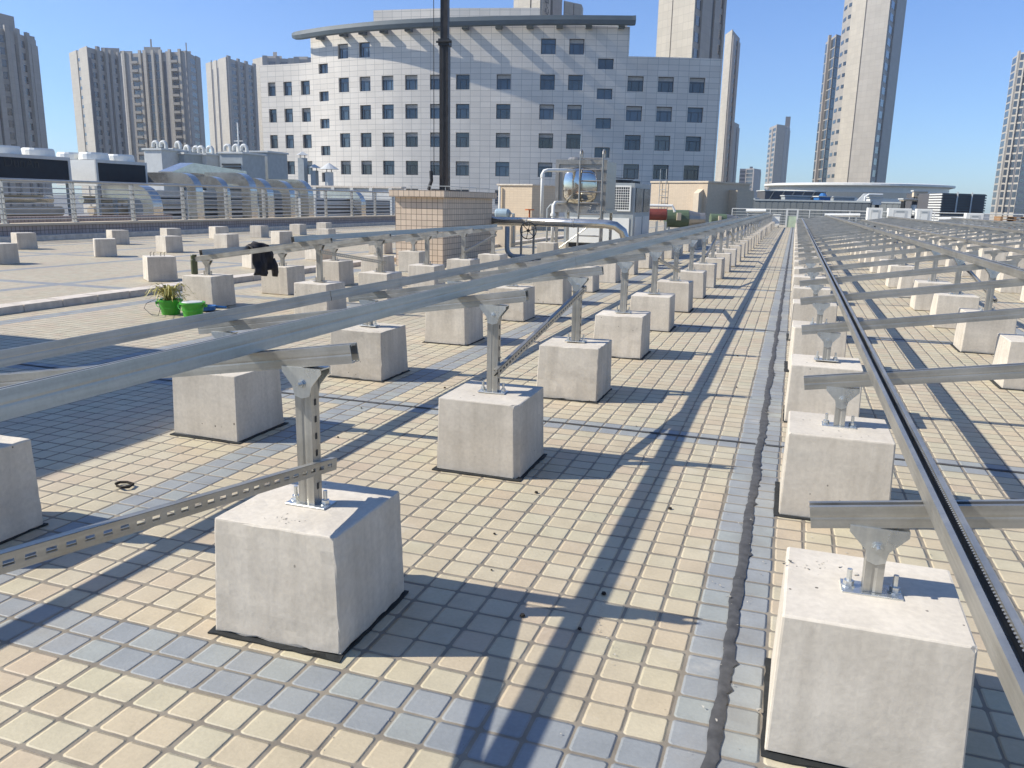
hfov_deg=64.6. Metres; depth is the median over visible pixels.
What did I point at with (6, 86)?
window
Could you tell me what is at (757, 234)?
concrete block
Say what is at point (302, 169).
chimney
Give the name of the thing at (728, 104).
apartment tower
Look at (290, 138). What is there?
window
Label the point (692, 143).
window
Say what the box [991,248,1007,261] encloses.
concrete block
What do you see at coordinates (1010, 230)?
purlin
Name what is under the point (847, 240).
rafter
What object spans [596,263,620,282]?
concrete block
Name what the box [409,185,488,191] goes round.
lightning rod
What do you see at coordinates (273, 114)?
window
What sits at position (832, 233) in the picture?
rafter
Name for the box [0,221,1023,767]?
roof deck
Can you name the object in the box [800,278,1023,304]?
rafter
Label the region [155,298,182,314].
bucket
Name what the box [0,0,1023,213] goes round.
sky
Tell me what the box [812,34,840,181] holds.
apartment tower
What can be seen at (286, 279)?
concrete block
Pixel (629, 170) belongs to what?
window
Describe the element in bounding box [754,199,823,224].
screen wall
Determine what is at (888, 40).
window
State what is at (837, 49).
window
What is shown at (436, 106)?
window
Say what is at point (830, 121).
window
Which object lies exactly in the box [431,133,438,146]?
window
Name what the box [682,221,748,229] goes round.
rafter
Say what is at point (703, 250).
support post
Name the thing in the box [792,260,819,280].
concrete block
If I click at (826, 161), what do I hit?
window
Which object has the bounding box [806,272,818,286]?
support post
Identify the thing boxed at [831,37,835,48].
window
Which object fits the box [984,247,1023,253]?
rafter
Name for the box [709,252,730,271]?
concrete block
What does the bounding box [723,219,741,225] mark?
purlin
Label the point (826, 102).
window
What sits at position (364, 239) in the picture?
rafter
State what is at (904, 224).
rafter
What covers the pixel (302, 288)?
concrete block
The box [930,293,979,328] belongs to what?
concrete block
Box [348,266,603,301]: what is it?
rafter
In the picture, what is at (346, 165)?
window
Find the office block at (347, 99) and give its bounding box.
[260,8,721,216]
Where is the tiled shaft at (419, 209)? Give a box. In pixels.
[389,190,496,266]
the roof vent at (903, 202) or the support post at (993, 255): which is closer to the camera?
the support post at (993, 255)
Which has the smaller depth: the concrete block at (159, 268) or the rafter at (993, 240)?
the concrete block at (159, 268)
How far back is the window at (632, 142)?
94.86 m
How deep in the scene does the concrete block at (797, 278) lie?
10.34 m
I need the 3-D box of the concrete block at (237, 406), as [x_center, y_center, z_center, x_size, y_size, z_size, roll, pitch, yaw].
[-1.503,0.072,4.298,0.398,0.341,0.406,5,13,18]
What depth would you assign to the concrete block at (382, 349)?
5.55 m
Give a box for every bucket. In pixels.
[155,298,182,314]
[177,300,207,316]
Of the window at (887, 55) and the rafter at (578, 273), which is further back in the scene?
the window at (887, 55)
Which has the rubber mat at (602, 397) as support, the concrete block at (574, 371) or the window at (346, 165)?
the concrete block at (574, 371)
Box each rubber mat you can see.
[0,523,48,544]
[170,422,288,443]
[208,590,408,662]
[327,370,409,382]
[422,338,484,345]
[432,453,546,481]
[485,317,534,321]
[543,388,611,403]
[612,351,650,359]
[650,326,675,331]
[760,657,844,767]
[773,481,809,520]
[784,361,788,371]
[950,344,993,354]
[990,380,1023,390]
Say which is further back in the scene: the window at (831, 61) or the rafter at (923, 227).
the window at (831, 61)
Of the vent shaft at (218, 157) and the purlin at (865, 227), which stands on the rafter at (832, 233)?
the purlin at (865, 227)
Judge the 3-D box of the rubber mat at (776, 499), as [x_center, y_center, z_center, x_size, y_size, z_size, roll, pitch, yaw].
[1.325,0.503,3.396,0.435,0.009,0.436,5,13,18]
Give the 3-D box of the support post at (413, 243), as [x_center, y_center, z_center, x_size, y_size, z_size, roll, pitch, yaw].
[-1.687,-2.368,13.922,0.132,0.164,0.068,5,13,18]
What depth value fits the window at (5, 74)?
203.12 m
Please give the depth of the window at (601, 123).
94.36 m
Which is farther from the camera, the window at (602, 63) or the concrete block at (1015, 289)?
the window at (602, 63)
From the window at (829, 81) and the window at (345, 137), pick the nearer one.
the window at (345, 137)
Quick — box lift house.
[649,169,753,222]
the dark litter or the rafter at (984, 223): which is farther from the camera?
the rafter at (984, 223)
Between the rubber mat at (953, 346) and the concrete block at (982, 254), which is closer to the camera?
the rubber mat at (953, 346)
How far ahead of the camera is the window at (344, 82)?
99.25 m
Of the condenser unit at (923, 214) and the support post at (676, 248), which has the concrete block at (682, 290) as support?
the support post at (676, 248)
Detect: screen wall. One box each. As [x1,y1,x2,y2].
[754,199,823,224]
[822,200,872,224]
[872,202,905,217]
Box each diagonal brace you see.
[0,457,336,574]
[319,250,386,263]
[464,234,496,252]
[493,285,586,376]
[658,258,680,272]
[705,236,716,257]
[963,263,996,302]
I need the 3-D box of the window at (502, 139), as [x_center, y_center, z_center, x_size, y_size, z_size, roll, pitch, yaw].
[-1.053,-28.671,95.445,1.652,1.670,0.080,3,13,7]
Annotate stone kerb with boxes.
[0,235,563,314]
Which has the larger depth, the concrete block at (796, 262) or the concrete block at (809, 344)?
the concrete block at (796, 262)
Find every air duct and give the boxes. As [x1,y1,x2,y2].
[101,184,162,214]
[147,172,204,218]
[158,163,245,175]
[178,176,231,218]
[204,172,257,217]
[228,178,274,217]
[266,180,295,216]
[267,179,313,216]
[323,190,365,215]
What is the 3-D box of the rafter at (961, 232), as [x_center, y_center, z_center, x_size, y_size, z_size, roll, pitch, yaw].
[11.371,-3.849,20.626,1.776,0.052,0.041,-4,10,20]
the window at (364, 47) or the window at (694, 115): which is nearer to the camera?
the window at (694, 115)
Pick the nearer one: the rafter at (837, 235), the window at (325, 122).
the rafter at (837, 235)
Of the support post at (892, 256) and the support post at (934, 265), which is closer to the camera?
the support post at (934, 265)
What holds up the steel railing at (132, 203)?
on the parapet wall at (43, 231)
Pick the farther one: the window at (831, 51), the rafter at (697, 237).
the window at (831, 51)
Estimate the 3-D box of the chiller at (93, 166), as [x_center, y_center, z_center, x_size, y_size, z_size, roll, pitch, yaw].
[-15.656,-7.273,30.891,2.250,2.890,2.500,5,13,18]
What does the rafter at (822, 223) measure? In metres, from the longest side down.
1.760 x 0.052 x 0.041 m
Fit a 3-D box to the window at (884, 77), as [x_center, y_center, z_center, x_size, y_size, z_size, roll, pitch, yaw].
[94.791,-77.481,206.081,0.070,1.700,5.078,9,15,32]
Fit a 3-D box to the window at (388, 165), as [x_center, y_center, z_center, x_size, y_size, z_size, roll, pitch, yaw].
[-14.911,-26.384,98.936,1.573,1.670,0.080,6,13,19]
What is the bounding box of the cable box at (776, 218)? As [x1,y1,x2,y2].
[772,214,780,227]
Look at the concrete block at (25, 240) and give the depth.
17.32 m
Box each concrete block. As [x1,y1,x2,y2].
[0,242,19,264]
[0,435,42,541]
[11,232,37,249]
[93,238,116,256]
[106,230,129,243]
[142,255,177,281]
[155,235,182,252]
[160,228,180,235]
[172,369,283,441]
[182,273,235,305]
[209,226,228,238]
[214,233,238,248]
[214,480,403,654]
[242,254,254,268]
[250,225,268,237]
[261,264,304,294]
[271,231,292,243]
[289,224,306,234]
[294,280,346,313]
[305,248,331,259]
[316,222,331,228]
[316,228,335,234]
[316,259,353,284]
[330,322,407,380]
[358,270,401,300]
[361,255,394,271]
[369,243,392,253]
[398,250,424,271]
[408,263,444,287]
[425,307,482,344]
[437,380,542,478]
[446,258,479,281]
[478,253,507,271]
[488,285,534,320]
[532,279,571,304]
[536,242,557,252]
[536,336,611,401]
[566,265,598,291]
[593,309,650,358]
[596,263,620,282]
[629,261,637,274]
[630,292,674,331]
[638,253,651,267]
[657,279,692,311]
[664,249,673,258]
[678,269,706,297]
[683,244,689,251]
[688,262,716,287]
[697,239,702,246]
[700,257,724,278]
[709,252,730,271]
[716,248,736,265]
[723,245,741,261]
[729,242,745,257]
[734,240,748,253]
[738,237,751,250]
[743,236,754,247]
[746,234,756,245]
[749,233,758,243]
[764,547,977,767]
[779,411,895,517]
[784,354,862,420]
[788,320,846,369]
[789,299,837,339]
[790,274,825,302]
[790,285,830,318]
[792,255,816,274]
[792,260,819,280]
[792,266,821,284]
[793,251,814,263]
[854,244,873,254]
[858,249,879,261]
[864,250,881,261]
[869,255,894,272]
[877,259,900,272]
[885,265,913,287]
[897,274,930,297]
[910,279,951,310]
[924,251,932,255]
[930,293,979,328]
[938,238,947,245]
[938,253,945,265]
[945,259,956,266]
[948,239,956,249]
[953,308,1016,353]
[955,241,966,251]
[961,262,975,276]
[966,244,978,251]
[976,269,988,280]
[978,245,992,259]
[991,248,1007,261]
[992,333,1023,389]
[995,273,1021,293]
[1006,240,1018,247]
[1007,252,1023,268]
[1020,286,1023,301]
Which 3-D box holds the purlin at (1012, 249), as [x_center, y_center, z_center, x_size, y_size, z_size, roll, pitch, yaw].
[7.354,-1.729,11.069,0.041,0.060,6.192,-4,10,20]
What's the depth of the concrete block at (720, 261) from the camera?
13.61 m
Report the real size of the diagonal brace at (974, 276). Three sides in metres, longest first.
1.666 x 0.035 x 0.022 m
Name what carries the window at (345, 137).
in the office block at (347, 99)
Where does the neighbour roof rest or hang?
on the city ground
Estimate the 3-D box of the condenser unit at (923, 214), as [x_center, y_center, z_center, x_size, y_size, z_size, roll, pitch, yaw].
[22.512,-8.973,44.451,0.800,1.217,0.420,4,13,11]
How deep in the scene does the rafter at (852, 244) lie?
13.01 m
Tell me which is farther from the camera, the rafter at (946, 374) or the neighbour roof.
the neighbour roof
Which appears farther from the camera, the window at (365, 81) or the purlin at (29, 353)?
the window at (365, 81)
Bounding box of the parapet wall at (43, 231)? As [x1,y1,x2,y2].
[0,213,494,242]
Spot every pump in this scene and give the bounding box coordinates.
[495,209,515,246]
[564,178,650,246]
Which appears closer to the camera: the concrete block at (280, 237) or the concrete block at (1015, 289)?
the concrete block at (1015, 289)
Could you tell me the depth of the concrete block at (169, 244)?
17.26 m
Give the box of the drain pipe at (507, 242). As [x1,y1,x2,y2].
[505,226,540,259]
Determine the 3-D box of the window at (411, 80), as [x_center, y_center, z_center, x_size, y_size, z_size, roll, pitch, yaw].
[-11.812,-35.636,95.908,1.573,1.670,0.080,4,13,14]
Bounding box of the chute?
[857,194,867,200]
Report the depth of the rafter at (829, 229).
21.56 m
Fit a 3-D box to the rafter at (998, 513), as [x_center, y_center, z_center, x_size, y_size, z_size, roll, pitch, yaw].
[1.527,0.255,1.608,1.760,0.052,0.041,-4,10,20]
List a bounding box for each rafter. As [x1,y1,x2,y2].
[0,342,359,386]
[195,238,332,261]
[198,289,528,333]
[272,234,391,253]
[324,231,437,249]
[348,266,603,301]
[368,228,473,245]
[405,226,502,241]
[438,253,645,282]
[498,245,672,269]
[541,239,691,259]
[573,235,704,252]
[599,231,715,246]
[618,229,723,242]
[634,227,730,239]
[648,225,736,236]
[663,223,740,233]
[672,222,744,231]
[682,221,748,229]
[797,218,842,223]
[797,219,836,224]
[797,219,847,225]
[797,220,849,226]
[797,220,852,227]
[797,221,855,228]
[797,222,859,230]
[797,223,863,231]
[797,224,867,233]
[797,225,873,235]
[797,227,879,237]
[798,229,886,240]
[798,231,894,243]
[798,233,904,247]
[798,236,916,251]
[798,240,931,257]
[799,244,951,264]
[799,251,978,273]
[799,260,1015,286]
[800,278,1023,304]
[801,308,1023,334]
[804,363,1023,389]
[809,499,1023,528]
[864,219,899,223]
[867,219,905,223]
[870,220,908,224]
[874,220,913,225]
[876,221,922,226]
[880,220,931,227]
[884,222,930,228]
[889,223,938,229]
[894,224,947,230]
[899,225,955,232]
[905,226,964,233]
[912,227,980,235]
[920,227,998,237]
[929,231,1006,239]
[940,233,1022,242]
[952,236,1023,245]
[954,222,998,226]
[959,223,1009,228]
[966,241,1023,249]
[972,224,1017,229]
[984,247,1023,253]
[999,225,1023,227]
[1006,255,1023,259]
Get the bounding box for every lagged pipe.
[746,209,765,215]
[825,213,859,221]
[938,217,962,221]
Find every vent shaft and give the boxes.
[141,140,187,190]
[168,141,201,152]
[177,144,203,190]
[192,145,218,189]
[206,152,220,166]
[218,144,266,192]
[243,151,288,193]
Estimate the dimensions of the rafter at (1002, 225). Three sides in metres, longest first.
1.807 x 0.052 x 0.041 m
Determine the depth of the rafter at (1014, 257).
12.32 m
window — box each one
[0,47,5,54]
[1,59,6,66]
[3,72,7,78]
[4,84,9,91]
[6,96,10,103]
[7,108,12,115]
[8,120,13,127]
[10,132,14,138]
[148,63,151,70]
[193,108,199,149]
[268,61,275,64]
[269,83,275,95]
[270,109,276,122]
[271,135,277,147]
[284,82,291,95]
[286,109,292,121]
[287,135,293,147]
[288,161,294,173]
[302,81,309,94]
[303,108,310,121]
[304,135,311,147]
[307,161,312,173]
[320,64,327,73]
[321,91,328,100]
[322,119,329,128]
[323,146,329,154]
[339,44,347,58]
[340,78,348,91]
[341,106,349,119]
[341,133,349,146]
[342,161,350,173]
[360,42,369,56]
[361,77,370,90]
[361,105,370,119]
[362,133,371,146]
[362,161,371,174]
[383,76,392,90]
[383,105,393,118]
[384,133,393,146]
[384,161,394,174]
[406,75,417,89]
[406,104,417,118]
[406,133,417,146]
[407,161,417,174]
[431,75,438,89]
[431,104,438,118]
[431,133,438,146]
[431,161,438,174]
[456,133,468,146]
[456,161,468,175]
[457,75,469,89]
[457,104,468,118]
[496,104,509,118]
[496,133,509,147]
[496,162,508,175]
[497,75,510,89]
[538,163,551,176]
[539,105,553,119]
[539,133,552,147]
[540,75,554,89]
[541,39,555,53]
[566,134,580,148]
[567,105,581,119]
[568,75,582,89]
[569,39,583,54]
[594,147,609,157]
[595,118,610,128]
[597,89,611,98]
[598,59,613,68]
[623,164,638,178]
[624,135,639,149]
[626,106,641,120]
[627,76,642,91]
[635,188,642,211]
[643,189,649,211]
[653,165,667,178]
[654,136,669,150]
[656,107,671,121]
[658,77,673,91]
[683,165,698,179]
[685,136,700,150]
[687,108,702,122]
[689,78,704,92]
[693,48,697,57]
[694,32,698,42]
[695,15,699,26]
[696,0,700,10]
[818,170,821,177]
[819,160,822,168]
[820,150,823,158]
[821,140,824,148]
[822,130,825,138]
[823,120,826,128]
[823,170,826,177]
[824,110,827,119]
[824,160,827,167]
[825,100,828,109]
[825,150,828,158]
[826,89,829,99]
[826,140,829,148]
[827,79,830,88]
[827,130,830,138]
[828,68,832,78]
[828,120,831,128]
[829,58,833,68]
[829,110,832,118]
[830,48,834,58]
[830,99,833,108]
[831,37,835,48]
[831,89,834,98]
[832,79,836,87]
[833,68,837,77]
[834,58,838,67]
[835,48,839,57]
[836,37,840,46]
[880,99,883,107]
[881,87,885,95]
[883,74,886,83]
[884,62,887,71]
[885,50,889,59]
[887,38,890,47]
[888,25,892,35]
[890,12,893,22]
[891,0,894,10]
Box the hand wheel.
[520,222,536,239]
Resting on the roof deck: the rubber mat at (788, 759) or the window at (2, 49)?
the rubber mat at (788, 759)
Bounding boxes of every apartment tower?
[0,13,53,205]
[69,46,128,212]
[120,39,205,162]
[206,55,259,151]
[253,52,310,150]
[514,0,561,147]
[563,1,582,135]
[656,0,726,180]
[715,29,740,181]
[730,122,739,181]
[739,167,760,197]
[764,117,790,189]
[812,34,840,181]
[826,0,906,182]
[989,50,1023,226]
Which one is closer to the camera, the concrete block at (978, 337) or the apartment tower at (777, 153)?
the concrete block at (978, 337)
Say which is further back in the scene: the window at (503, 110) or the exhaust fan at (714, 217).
the window at (503, 110)
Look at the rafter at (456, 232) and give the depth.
12.29 m
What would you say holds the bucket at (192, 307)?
on the roof deck
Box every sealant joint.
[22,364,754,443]
[283,298,770,330]
[616,282,777,290]
[700,228,792,767]
[764,444,1023,472]
[779,331,952,342]
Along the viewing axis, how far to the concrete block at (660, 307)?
7.92 m
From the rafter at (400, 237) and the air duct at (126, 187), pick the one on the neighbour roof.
the air duct at (126, 187)
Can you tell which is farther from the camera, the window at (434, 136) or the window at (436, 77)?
the window at (434, 136)
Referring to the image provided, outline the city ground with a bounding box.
[53,195,989,224]
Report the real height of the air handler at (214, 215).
1.550 m
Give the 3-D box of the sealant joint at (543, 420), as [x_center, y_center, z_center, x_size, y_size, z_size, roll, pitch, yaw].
[-1.425,0.054,5.134,5.710,0.004,0.033,5,13,18]
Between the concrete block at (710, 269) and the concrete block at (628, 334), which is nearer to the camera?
the concrete block at (628, 334)
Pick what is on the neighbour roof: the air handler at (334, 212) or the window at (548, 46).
the air handler at (334, 212)
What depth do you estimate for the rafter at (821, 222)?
30.11 m
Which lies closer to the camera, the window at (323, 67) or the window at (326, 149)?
the window at (323, 67)
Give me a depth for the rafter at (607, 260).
6.82 m
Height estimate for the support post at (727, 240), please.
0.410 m
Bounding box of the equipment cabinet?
[497,184,554,230]
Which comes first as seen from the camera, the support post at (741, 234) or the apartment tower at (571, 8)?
the support post at (741, 234)
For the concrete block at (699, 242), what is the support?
on the roof deck
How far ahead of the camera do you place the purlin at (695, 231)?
13.39 m
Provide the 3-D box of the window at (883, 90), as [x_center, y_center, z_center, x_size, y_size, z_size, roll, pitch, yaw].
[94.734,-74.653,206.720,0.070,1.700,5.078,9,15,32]
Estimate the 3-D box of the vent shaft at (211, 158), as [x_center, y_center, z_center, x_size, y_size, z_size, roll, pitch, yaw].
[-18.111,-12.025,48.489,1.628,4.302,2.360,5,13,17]
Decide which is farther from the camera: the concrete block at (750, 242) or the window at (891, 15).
the window at (891, 15)
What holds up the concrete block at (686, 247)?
on the roof deck
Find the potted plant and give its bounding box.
[144,283,195,301]
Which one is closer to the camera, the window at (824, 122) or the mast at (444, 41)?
the mast at (444, 41)
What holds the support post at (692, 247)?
on the concrete block at (698, 278)
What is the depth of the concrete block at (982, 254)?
20.36 m
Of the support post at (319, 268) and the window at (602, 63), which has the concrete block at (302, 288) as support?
the support post at (319, 268)
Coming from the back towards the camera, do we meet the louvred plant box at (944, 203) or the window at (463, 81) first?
the window at (463, 81)
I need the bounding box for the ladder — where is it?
[576,149,605,247]
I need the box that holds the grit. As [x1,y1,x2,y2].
[277,349,955,752]
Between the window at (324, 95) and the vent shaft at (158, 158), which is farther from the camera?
the window at (324, 95)
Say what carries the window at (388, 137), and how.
in the office block at (347, 99)
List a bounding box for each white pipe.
[540,168,575,217]
[546,201,567,241]
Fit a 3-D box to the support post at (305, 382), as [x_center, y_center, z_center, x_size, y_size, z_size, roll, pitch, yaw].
[-0.586,0.151,2.320,0.132,0.410,0.079,6,13,19]
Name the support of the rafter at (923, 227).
on the support post
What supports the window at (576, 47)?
in the office block at (347, 99)
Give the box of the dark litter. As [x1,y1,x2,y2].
[114,355,737,629]
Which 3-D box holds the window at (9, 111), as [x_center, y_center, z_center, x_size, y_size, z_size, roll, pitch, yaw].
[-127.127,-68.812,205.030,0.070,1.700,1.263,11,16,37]
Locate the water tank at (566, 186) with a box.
[555,157,616,248]
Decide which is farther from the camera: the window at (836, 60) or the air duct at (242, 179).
the window at (836, 60)
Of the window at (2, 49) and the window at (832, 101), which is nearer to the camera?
the window at (2, 49)
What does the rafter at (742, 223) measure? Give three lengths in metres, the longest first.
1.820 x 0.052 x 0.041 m
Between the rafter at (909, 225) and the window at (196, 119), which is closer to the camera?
the rafter at (909, 225)
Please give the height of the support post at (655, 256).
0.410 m
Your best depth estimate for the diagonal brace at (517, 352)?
4.24 m
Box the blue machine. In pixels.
[813,193,831,199]
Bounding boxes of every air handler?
[127,190,188,219]
[187,192,217,218]
[203,190,242,217]
[257,194,282,217]
[298,198,353,216]
[365,200,389,215]
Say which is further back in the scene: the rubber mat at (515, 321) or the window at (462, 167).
the window at (462, 167)
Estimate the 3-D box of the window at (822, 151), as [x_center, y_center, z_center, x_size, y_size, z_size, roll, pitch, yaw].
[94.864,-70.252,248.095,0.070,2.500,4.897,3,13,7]
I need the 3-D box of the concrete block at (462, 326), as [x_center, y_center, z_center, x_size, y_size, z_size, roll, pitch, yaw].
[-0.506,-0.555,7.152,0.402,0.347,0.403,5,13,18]
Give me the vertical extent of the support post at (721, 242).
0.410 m
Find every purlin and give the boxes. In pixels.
[0,257,575,421]
[0,291,330,367]
[199,235,400,255]
[291,224,496,242]
[325,246,578,300]
[571,232,686,265]
[578,232,653,249]
[654,226,690,234]
[686,223,723,235]
[691,222,711,227]
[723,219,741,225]
[810,236,820,255]
[818,252,849,314]
[842,219,854,224]
[843,305,1023,735]
[854,223,876,231]
[875,229,921,245]
[886,224,906,229]
[902,218,920,220]
[906,228,938,235]
[919,241,1023,279]
[921,220,949,224]
[938,234,996,248]
[950,223,997,229]
[952,217,977,220]
[978,219,1012,223]
[996,228,1023,233]
[997,245,1023,253]
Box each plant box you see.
[780,195,811,199]
[830,196,855,200]
[905,192,986,229]
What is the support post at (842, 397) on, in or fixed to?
on the concrete block at (820, 462)
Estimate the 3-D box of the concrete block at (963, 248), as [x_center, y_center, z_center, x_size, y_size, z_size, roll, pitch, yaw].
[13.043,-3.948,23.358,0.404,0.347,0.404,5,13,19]
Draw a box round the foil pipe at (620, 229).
[491,217,628,260]
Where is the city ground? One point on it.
(986, 216)
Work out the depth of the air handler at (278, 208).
37.05 m
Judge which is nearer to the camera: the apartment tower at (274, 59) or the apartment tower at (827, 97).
the apartment tower at (827, 97)
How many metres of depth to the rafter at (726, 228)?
15.39 m
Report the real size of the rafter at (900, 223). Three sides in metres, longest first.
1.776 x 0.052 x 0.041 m
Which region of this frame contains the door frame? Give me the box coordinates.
[785,209,798,226]
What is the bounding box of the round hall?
[764,182,955,201]
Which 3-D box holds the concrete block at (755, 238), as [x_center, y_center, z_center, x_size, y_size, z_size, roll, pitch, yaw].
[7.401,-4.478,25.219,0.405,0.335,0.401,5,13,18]
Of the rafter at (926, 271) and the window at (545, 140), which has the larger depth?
the window at (545, 140)
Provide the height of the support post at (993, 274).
0.384 m
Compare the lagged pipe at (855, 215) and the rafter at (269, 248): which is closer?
the rafter at (269, 248)
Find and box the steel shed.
[756,190,826,199]
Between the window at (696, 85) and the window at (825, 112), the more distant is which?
the window at (825, 112)
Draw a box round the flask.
[190,254,197,273]
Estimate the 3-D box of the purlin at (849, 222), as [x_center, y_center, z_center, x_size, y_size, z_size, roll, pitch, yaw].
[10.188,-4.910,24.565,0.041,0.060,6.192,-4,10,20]
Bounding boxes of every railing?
[0,178,497,223]
[732,208,1023,227]
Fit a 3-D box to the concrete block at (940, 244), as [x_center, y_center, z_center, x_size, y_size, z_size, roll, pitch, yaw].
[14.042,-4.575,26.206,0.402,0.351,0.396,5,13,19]
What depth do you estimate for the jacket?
9.72 m
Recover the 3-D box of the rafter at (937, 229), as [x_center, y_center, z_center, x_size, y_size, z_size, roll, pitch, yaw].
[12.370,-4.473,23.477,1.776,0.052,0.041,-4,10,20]
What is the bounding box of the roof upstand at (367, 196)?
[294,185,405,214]
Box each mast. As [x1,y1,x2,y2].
[236,123,241,151]
[427,0,456,190]
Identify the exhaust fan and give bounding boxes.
[664,210,705,229]
[709,214,737,221]
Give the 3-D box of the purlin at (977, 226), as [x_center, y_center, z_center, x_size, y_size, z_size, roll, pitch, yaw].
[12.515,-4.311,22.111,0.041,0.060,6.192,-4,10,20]
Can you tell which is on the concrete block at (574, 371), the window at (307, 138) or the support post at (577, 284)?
the support post at (577, 284)
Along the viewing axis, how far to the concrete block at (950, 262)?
16.55 m
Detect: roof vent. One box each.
[864,194,883,226]
[898,198,917,214]
[911,190,929,227]
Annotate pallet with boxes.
[994,216,1023,227]
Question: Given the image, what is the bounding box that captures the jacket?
[246,241,278,276]
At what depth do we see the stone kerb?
9.37 m
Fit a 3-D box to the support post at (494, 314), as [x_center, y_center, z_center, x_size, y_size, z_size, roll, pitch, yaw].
[-0.086,-0.161,3.745,0.132,0.410,0.079,5,13,17]
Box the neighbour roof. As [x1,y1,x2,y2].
[63,214,563,217]
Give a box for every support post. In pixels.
[201,260,214,274]
[211,331,237,337]
[278,253,287,265]
[281,366,336,510]
[313,245,326,281]
[329,248,337,260]
[359,300,379,326]
[374,240,384,271]
[410,241,417,250]
[422,236,432,264]
[459,233,467,258]
[477,304,508,394]
[490,231,496,253]
[565,277,588,342]
[615,262,633,312]
[646,252,662,293]
[669,245,682,280]
[686,240,697,270]
[699,236,708,263]
[708,233,717,257]
[717,231,724,252]
[724,230,729,248]
[730,228,735,244]
[734,226,739,242]
[739,224,744,239]
[804,263,815,275]
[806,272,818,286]
[809,285,823,296]
[810,303,829,323]
[814,332,840,361]
[822,387,859,429]
[840,524,910,600]
[888,237,895,258]
[898,241,906,264]
[912,245,922,269]
[927,251,940,281]
[948,258,965,294]
[978,268,999,310]
[990,253,997,260]
[1013,259,1021,267]
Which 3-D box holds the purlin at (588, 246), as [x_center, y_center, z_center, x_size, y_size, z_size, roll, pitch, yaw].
[1.869,-2.429,13.633,0.041,0.060,6.192,-4,10,20]
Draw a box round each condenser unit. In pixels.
[865,208,882,224]
[886,208,911,217]
[914,209,932,225]
[964,213,983,224]
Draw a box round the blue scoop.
[203,304,226,310]
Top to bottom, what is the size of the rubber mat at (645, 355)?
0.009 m
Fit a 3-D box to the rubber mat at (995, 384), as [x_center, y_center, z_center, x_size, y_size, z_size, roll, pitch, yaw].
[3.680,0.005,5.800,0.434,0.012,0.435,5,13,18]
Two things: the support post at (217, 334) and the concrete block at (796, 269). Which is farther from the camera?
the concrete block at (796, 269)
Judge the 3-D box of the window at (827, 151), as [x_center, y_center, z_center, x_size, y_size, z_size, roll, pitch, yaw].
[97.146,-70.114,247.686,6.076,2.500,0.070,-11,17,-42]
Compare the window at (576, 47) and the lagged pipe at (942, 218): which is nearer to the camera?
the lagged pipe at (942, 218)
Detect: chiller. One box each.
[0,145,71,216]
[56,152,147,214]
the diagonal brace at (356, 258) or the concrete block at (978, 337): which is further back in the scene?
the diagonal brace at (356, 258)
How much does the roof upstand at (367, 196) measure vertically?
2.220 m
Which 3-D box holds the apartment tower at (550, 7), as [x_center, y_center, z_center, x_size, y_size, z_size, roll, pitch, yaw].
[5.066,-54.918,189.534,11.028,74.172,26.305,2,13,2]
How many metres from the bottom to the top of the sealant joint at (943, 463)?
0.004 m
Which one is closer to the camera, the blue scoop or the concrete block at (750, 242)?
the blue scoop
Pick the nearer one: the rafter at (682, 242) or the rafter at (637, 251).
the rafter at (637, 251)
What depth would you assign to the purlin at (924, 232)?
21.98 m
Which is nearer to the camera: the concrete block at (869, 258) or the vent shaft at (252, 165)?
the concrete block at (869, 258)
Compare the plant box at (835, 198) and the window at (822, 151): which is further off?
the window at (822, 151)
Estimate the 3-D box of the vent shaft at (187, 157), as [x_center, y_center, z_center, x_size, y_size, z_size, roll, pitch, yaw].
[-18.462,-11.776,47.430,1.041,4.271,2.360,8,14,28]
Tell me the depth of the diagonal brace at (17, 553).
1.69 m
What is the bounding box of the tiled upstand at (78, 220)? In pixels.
[0,215,172,222]
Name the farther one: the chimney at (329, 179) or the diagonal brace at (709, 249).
the chimney at (329, 179)
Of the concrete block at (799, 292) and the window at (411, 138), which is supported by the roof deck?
the concrete block at (799, 292)
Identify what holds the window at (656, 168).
in the office block at (347, 99)
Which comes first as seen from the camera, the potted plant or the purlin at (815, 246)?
the potted plant
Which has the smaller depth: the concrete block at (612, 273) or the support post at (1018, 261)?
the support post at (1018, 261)
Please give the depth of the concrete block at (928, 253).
19.40 m
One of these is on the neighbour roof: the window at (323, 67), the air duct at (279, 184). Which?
the air duct at (279, 184)
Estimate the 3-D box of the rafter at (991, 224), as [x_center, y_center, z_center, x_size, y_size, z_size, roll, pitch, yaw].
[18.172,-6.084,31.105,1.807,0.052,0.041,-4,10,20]
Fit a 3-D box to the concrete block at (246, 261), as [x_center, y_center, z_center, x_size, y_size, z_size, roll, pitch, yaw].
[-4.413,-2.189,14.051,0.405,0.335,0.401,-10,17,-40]
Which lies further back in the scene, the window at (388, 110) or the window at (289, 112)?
the window at (289, 112)
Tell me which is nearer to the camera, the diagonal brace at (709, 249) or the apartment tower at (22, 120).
the diagonal brace at (709, 249)
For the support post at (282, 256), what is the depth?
10.35 m
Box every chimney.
[297,152,307,182]
[308,164,319,184]
[320,163,338,185]
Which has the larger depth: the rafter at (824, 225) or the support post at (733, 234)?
the rafter at (824, 225)
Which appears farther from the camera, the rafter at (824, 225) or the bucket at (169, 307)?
the rafter at (824, 225)

